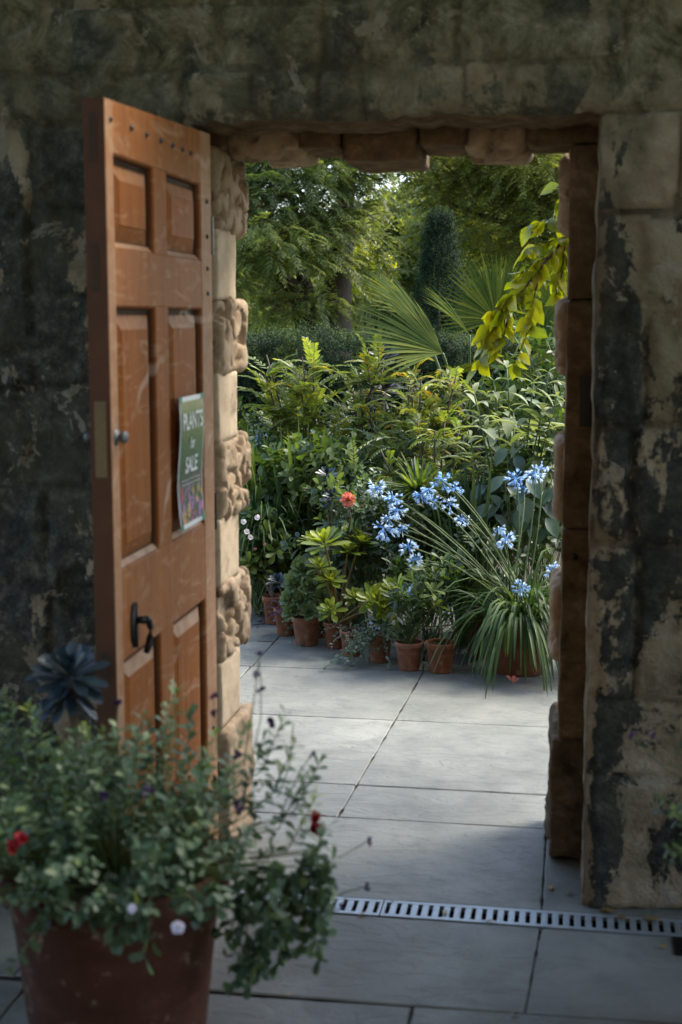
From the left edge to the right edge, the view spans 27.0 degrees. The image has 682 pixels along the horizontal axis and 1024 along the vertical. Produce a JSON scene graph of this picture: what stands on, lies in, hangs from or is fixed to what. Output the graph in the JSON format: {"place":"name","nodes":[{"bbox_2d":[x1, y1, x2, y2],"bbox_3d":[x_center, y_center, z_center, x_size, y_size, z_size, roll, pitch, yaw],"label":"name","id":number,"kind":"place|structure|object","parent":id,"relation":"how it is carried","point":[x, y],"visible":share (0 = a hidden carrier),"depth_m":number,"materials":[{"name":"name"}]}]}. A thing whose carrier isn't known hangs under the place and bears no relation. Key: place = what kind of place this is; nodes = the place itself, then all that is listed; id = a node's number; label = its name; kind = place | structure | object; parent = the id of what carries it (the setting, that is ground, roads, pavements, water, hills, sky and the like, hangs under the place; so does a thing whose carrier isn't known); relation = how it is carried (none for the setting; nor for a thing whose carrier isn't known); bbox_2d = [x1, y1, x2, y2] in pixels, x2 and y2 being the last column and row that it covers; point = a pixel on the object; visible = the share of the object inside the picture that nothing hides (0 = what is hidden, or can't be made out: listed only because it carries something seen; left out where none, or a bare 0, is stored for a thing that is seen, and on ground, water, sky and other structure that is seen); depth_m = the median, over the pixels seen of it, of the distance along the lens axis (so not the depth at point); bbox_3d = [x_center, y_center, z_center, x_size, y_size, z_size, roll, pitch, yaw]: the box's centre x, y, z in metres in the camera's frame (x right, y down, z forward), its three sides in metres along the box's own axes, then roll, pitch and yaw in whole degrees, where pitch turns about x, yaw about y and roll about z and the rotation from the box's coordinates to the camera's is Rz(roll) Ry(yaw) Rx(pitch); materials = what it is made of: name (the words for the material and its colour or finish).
{"place":"outdoors","nodes":[
{"label":"outdoors","id":0,"kind":"place"},
{"bbox_2d":[0,597,681,1023],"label":"paving","id":1,"kind":"structure","parent":0,"point":[464,745],"depth_m":4.16,"materials":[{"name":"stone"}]},
{"bbox_2d":[25,642,109,792],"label":"dark succulent","id":2,"kind":"object","parent":1,"relation":"on","point":[59,667],"visible":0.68,"depth_m":2.90,"materials":[{"name":"dark blue-green succulent leaf"},{"name":"terracotta"},{"name":"soil"}]},
{"bbox_2d":[0,651,371,1023],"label":"planter","id":3,"kind":"object","parent":1,"relation":"on","point":[114,916],"visible":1,"depth_m":2.50,"materials":[{"name":"ceramic"}]},
{"bbox_2d":[238,418,263,601],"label":"iris","id":4,"kind":"object","parent":1,"relation":"on","point":[250,482],"visible":0.1,"depth_m":7.72,"materials":[{"name":"green plant"}]},
{"bbox_2d":[253,557,281,624],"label":"potted plant","id":5,"kind":"object","parent":1,"relation":"on","point":[269,597],"visible":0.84,"depth_m":7.32,"materials":[{"name":"ceramic"}]},
{"bbox_2d":[250,572,300,635],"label":"potted plant","id":6,"kind":"object","parent":1,"relation":"on","point":[281,626],"visible":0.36,"depth_m":7.04,"materials":[{"name":"purple plant"}]},
{"bbox_2d":[239,521,312,607],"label":"leafy bush","id":7,"kind":"object","parent":1,"relation":"on","point":[259,586],"visible":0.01,"depth_m":7.74,"materials":[{"name":"green plant"}]},
{"bbox_2d":[238,452,342,608],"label":"grass tuft","id":8,"kind":"object","parent":1,"relation":"on","point":[258,502],"visible":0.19,"depth_m":7.45,"materials":[{"name":"green plant"}]},
{"bbox_2d":[248,418,338,605],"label":"iris","id":9,"kind":"object","parent":1,"relation":"on","point":[295,502],"visible":0.23,"depth_m":7.53,"materials":[{"name":"green plant"}]},
{"bbox_2d":[278,555,331,646],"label":"potted shrub","id":10,"kind":"object","parent":1,"relation":"on","point":[293,600],"visible":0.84,"depth_m":6.80,"materials":[{"name":"plant"}]},
{"bbox_2d":[274,606,356,644],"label":"trailing plant","id":11,"kind":"object","parent":1,"relation":"on","point":[322,634],"visible":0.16,"depth_m":6.98,"materials":[{"name":"green plant"}]},
{"bbox_2d":[250,428,402,597],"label":"leafy bush","id":12,"kind":"object","parent":1,"relation":"on","point":[326,446],"visible":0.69,"depth_m":7.52,"materials":[{"name":"green plant"}]},
{"bbox_2d":[315,466,341,607],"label":"flowering plant","id":13,"kind":"object","parent":1,"relation":"on","point":[328,495],"visible":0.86,"depth_m":7.07,"materials":[{"name":"green plant"}]},
{"bbox_2d":[280,472,390,627],"bbox_3d":[-0.037,0.211,6.979,0.498,0.821,0.426,-7,10,-42],"label":"dahlia","id":14,"kind":"object","parent":1,"relation":"on","point":[348,498],"visible":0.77,"depth_m":6.91,"materials":[{"name":"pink plant"}]},
{"bbox_2d":[0,0,681,908],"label":"stone wall","id":15,"kind":"structure","parent":1,"relation":"on","point":[590,90],"depth_m":3.75,"materials":[{"name":"stone"}]},
{"bbox_2d":[82,97,219,839],"bbox_3d":[-0.423,0.073,3.429,0.104,2.021,0.870,1,8,9],"label":"wooden door","id":16,"kind":"structure","parent":15,"relation":"attached to","point":[149,231],"depth_m":3.24,"materials":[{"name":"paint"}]},
{"bbox_2d":[178,393,204,530],"bbox_3d":[-0.371,-0.129,3.542,0.012,0.326,0.222,1,8,9],"label":"poster","id":17,"kind":"object","parent":16,"relation":"attached to","point":[190,502],"visible":1,"depth_m":3.53,"materials":[{"name":"paper"}]},
{"bbox_2d":[466,182,568,383],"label":"climbing vine","id":18,"kind":"object","parent":15,"relation":"attached to","point":[489,338],"visible":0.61,"depth_m":5.13,"materials":[{"name":"green plant"}]},
{"bbox_2d":[303,517,390,614],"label":"leafy bush","id":19,"kind":"object","parent":1,"relation":"on","point":[350,583],"visible":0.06,"depth_m":7.47,"materials":[{"name":"green plant"}]},
{"bbox_2d":[321,621,373,656],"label":"potted plant","id":20,"kind":"object","parent":1,"relation":"on","point":[346,634],"visible":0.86,"depth_m":6.61,"materials":[{"name":"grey plant"}]},
{"bbox_2d":[297,526,408,648],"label":"potted plant","id":21,"kind":"object","parent":1,"relation":"on","point":[373,595],"visible":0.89,"depth_m":6.70,"materials":[{"name":"green plant"}]},
{"bbox_2d":[317,464,409,628],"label":"leafy bush","id":22,"kind":"object","parent":1,"relation":"on","point":[336,520],"visible":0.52,"depth_m":7.08,"materials":[{"name":"green plant"}]},
{"bbox_2d":[289,422,444,601],"bbox_3d":[0.110,0.023,7.597,0.905,1.030,0.638,-2,8,-17],"label":"feathery shrub","id":23,"kind":"object","parent":1,"relation":"on","point":[379,448],"visible":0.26,"depth_m":7.52,"materials":[{"name":"green plant"}]},
{"bbox_2d":[323,627,426,669],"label":"potted plant","id":24,"kind":"object","parent":1,"relation":"on","point":[379,644],"visible":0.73,"depth_m":6.47,"materials":[{"name":"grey plant"}]},
{"bbox_2d":[330,498,441,631],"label":"leafy bush","id":25,"kind":"object","parent":1,"relation":"on","point":[383,549],"visible":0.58,"depth_m":6.92,"materials":[{"name":"green plant"}]},
{"bbox_2d":[366,580,442,671],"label":"potted plant","id":26,"kind":"object","parent":1,"relation":"on","point":[408,647],"visible":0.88,"depth_m":6.35,"materials":[{"name":"green plant"}]},
{"bbox_2d":[378,454,459,634],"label":"whorled plant","id":27,"kind":"object","parent":1,"relation":"on","point":[416,481],"visible":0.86,"depth_m":6.96,"materials":[{"name":"green plant"}]},
{"bbox_2d":[367,544,479,653],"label":"leafy bush","id":28,"kind":"object","parent":1,"relation":"on","point":[397,571],"visible":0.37,"depth_m":6.65,"materials":[{"name":"green plant"}]},
{"bbox_2d":[368,399,483,619],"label":"feathery shrub","id":29,"kind":"object","parent":1,"relation":"on","point":[444,416],"visible":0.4,"depth_m":7.32,"materials":[{"name":"green plant"}]},
{"bbox_2d":[388,552,464,673],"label":"potted plant","id":30,"kind":"object","parent":1,"relation":"on","point":[444,664],"visible":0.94,"depth_m":6.31,"materials":[{"name":"green plant"}]},
{"bbox_2d":[229,890,681,937],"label":"channel drain","id":31,"kind":"object","parent":1,"relation":"in","point":[540,920],"visible":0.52,"depth_m":3.76,"materials":[{"name":"metal"}]},
{"bbox_2d":[644,916,661,920],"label":"fallen leaf","id":32,"kind":"object","parent":31,"relation":"on","point":[652,917],"visible":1,"depth_m":3.73,"materials":[{"name":"brown plant"}]},
{"bbox_2d":[388,468,523,631],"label":"leafy bush","id":33,"kind":"object","parent":1,"relation":"on","point":[428,509],"visible":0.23,"depth_m":7.01,"materials":[{"name":"green plant"}]},
{"bbox_2d":[366,461,559,698],"bbox_3d":[0.705,0.283,6.386,1.293,1.004,0.932,8,11,46],"label":"agapanthus","id":34,"kind":"object","parent":1,"relation":"on","point":[515,622],"visible":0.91,"depth_m":6.27,"materials":[{"name":"plant"}]},
{"bbox_2d":[424,455,503,647],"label":"iris","id":35,"kind":"object","parent":1,"relation":"on","point":[466,510],"visible":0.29,"depth_m":6.74,"materials":[{"name":"green plant"}]},
{"bbox_2d":[297,675,666,1011],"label":"litter","id":36,"kind":"object","parent":1,"relation":"on","point":[504,862],"visible":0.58,"depth_m":3.94,"materials":[{"name":"brown plant"}]},
{"bbox_2d":[438,521,530,659],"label":"potted plant","id":37,"kind":"object","parent":1,"relation":"on","point":[466,539],"visible":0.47,"depth_m":6.56,"materials":[{"name":"green plant"}]},
{"bbox_2d":[441,360,564,598],"bbox_3d":[0.793,-0.060,7.003,0.658,1.355,0.661,-3,8,-18],"label":"silver leaved plant","id":38,"kind":"object","parent":1,"relation":"on","point":[508,428],"visible":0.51,"depth_m":6.88,"materials":[{"name":"plant"}]},
{"bbox_2d":[507,675,518,681],"bbox_3d":[0.740,0.722,6.129,0.044,0.030,0.042,-3,8,-22],"label":"fallen petal","id":39,"kind":"object","parent":1,"relation":"on","point":[512,679],"visible":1,"depth_m":6.14,"materials":[{"name":"pink plant"}]},
{"bbox_2d":[468,441,561,603],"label":"leafy bush","id":40,"kind":"object","parent":1,"relation":"on","point":[549,538],"visible":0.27,"depth_m":6.79,"materials":[{"name":"green plant"}]},
{"bbox_2d":[470,448,560,591],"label":"broad leaved plant","id":41,"kind":"object","parent":1,"relation":"on","point":[518,462],"visible":0.74,"depth_m":6.67,"materials":[{"name":"plant"}]},
{"bbox_2d":[599,908,614,911],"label":"fallen leaf","id":42,"kind":"object","parent":1,"relation":"on","point":[607,909],"visible":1,"depth_m":3.78,"materials":[{"name":"brown plant"}]},
{"bbox_2d":[628,731,681,870],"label":"planter","id":43,"kind":"object","parent":1,"relation":"on","point":[674,853],"visible":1,"depth_m":3.01,"materials":[{"name":"ceramic"}]},
{"bbox_2d":[672,936,681,955],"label":"gully cover","id":44,"kind":"object","parent":1,"relation":"on","point":[677,944],"visible":1,"depth_m":3.57,"materials":[{"name":"black metal"}]},
{"bbox_2d":[251,538,560,645],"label":"flower bed soil","id":45,"kind":"structure","parent":0,"point":[555,555],"depth_m":8.86,"materials":[{"name":"brown soil"}]},
{"bbox_2d":[237,387,287,487],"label":"leafy bush","id":46,"kind":"object","parent":45,"relation":"on","point":[244,423],"visible":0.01,"depth_m":8.03,"materials":[{"name":"green plant"}]},
{"bbox_2d":[238,502,305,615],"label":"flowering plant","id":47,"kind":"object","parent":45,"relation":"on","point":[273,550],"visible":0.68,"depth_m":7.38,"materials":[{"name":"green plant"}]},
{"bbox_2d":[250,436,313,592],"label":"leafy bush","id":48,"kind":"object","parent":45,"relation":"on","point":[272,442],"visible":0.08,"depth_m":7.91,"materials":[{"name":"green plant"}]},
{"bbox_2d":[277,469,299,517],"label":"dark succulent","id":49,"kind":"object","parent":45,"relation":"on","point":[287,487],"visible":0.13,"depth_m":7.62,"materials":[{"name":"green plant"}]},
{"bbox_2d":[238,390,375,537],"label":"leafy bush","id":50,"kind":"object","parent":45,"relation":"on","point":[262,421],"visible":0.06,"depth_m":8.59,"materials":[{"name":"green plant"}]},
{"bbox_2d":[237,333,417,547],"bbox_3d":[-0.084,-0.289,8.219,1.237,1.479,0.774,1,8,9],"label":"feathery shrub","id":51,"kind":"object","parent":45,"relation":"on","point":[296,393],"visible":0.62,"depth_m":8.14,"materials":[{"name":"green plant"}]},
{"bbox_2d":[302,370,405,584],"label":"feathery shrub","id":52,"kind":"object","parent":45,"relation":"on","point":[359,411],"visible":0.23,"depth_m":8.14,"materials":[{"name":"green plant"}]},
{"bbox_2d":[360,343,403,563],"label":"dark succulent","id":53,"kind":"object","parent":45,"relation":"on","point":[392,385],"visible":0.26,"depth_m":8.65,"materials":[{"name":"green plant"}]},
{"bbox_2d":[237,319,564,535],"bbox_3d":[0.446,-0.594,10.221,3.177,1.596,1.031,1,8,9],"label":"hedge","id":54,"kind":"object","parent":45,"relation":"on","point":[273,337],"visible":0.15,"depth_m":9.93,"materials":[{"name":"green plant"}]},
{"bbox_2d":[331,395,484,548],"bbox_3d":[0.362,-0.106,8.117,1.251,1.139,1.140,1,8,9],"label":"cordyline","id":55,"kind":"object","parent":45,"relation":"on","point":[384,441],"visible":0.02,"depth_m":8.01,"materials":[{"name":"green plant"}]},
{"bbox_2d":[335,358,511,539],"bbox_3d":[0.410,-0.172,7.820,0.778,1.355,1.002,-5,9,-32],"label":"feathery shrub","id":56,"kind":"object","parent":45,"relation":"on","point":[414,402],"visible":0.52,"depth_m":7.65,"materials":[{"name":"green plant"}]},
{"bbox_2d":[344,372,508,561],"bbox_3d":[0.531,-0.176,8.196,1.035,1.258,0.814,1,8,9],"label":"leafy bush","id":57,"kind":"object","parent":45,"relation":"on","point":[476,431],"visible":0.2,"depth_m":8.04,"materials":[{"name":"green plant"}]},
{"bbox_2d":[402,205,469,363],"bbox_3d":[0.733,-1.089,10.674,0.660,2.389,0.668,1,8,9],"label":"conifer","id":58,"kind":"object","parent":45,"relation":"on","point":[437,224],"visible":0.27,"depth_m":10.50,"materials":[{"name":"green plant"}]},
{"bbox_2d":[331,246,566,505],"bbox_3d":[0.729,-0.555,8.184,1.594,2.011,1.332,1,8,9],"label":"fan palm","id":59,"kind":"object","parent":45,"relation":"on","point":[482,300],"visible":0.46,"depth_m":8.16,"materials":[{"name":"green plant"}]},
{"bbox_2d":[466,319,564,593],"bbox_3d":[1.137,-0.327,7.845,0.885,1.652,0.799,1,8,9],"label":"leafy bush","id":60,"kind":"object","parent":45,"relation":"on","point":[558,408],"visible":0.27,"depth_m":7.72,"materials":[{"name":"green plant"}]},
{"bbox_2d":[264,165,551,231],"label":"sky","id":61,"kind":"structure","parent":0,"point":[330,165],"materials":[{"name":"white"}]},
{"label":"ground","id":62,"kind":"structure","parent":0,"visible":0},
{"bbox_2d":[236,205,389,362],"bbox_3d":[-1.117,-2.616,19.003,3.705,3.177,2.684,1,8,9],"label":"tree","id":63,"kind":"object","parent":62,"relation":"on","point":[356,304],"visible":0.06,"depth_m":18.30,"materials":[{"name":"green plant"}]},
{"bbox_2d":[241,193,415,356],"bbox_3d":[-0.545,-2.967,20.875,3.504,3.361,2.589,1,8,9],"label":"tree","id":64,"kind":"object","parent":62,"relation":"on","point":[385,244],"visible":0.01,"depth_m":20.33,"materials":[{"name":"green plant"}]},
{"bbox_2d":[235,156,429,361],"bbox_3d":[-0.332,-2.834,13.664,3.882,5.104,3.936,1,8,9],"label":"tree","id":65,"kind":"object","parent":62,"relation":"on","point":[337,182],"visible":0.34,"depth_m":12.66,"materials":[{"name":"green plant"}]},
{"bbox_2d":[291,304,407,362],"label":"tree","id":66,"kind":"object","parent":62,"relation":"on","point":[385,354],"depth_m":22.03,"materials":[{"name":"green plant"}]},
{"bbox_2d":[351,236,397,355],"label":"leafy bush","id":67,"kind":"object","parent":62,"relation":"on","point":[358,250],"visible":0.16,"depth_m":16.07,"materials":[{"name":"green plant"}]},
{"bbox_2d":[358,172,508,363],"bbox_3d":[1.675,-3.424,21.395,4.091,4.114,2.826,1,8,9],"label":"tree","id":68,"kind":"object","parent":62,"relation":"on","point":[392,207],"visible":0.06,"depth_m":20.69,"materials":[{"name":"green plant"}]},
{"bbox_2d":[382,153,566,282],"bbox_3d":[1.832,-3.004,15.060,3.338,5.015,3.605,-5,9,-30],"label":"tree","id":69,"kind":"object","parent":62,"relation":"on","point":[523,186],"visible":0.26,"depth_m":14.19,"materials":[{"name":"green plant"}]},
{"bbox_2d":[387,155,561,363],"bbox_3d":[2.461,-3.271,19.358,4.064,4.364,2.730,1,8,9],"label":"tree","id":70,"kind":"object","parent":62,"relation":"on","point":[412,231],"visible":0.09,"depth_m":19.15,"materials":[{"name":"green plant"}]}
]}

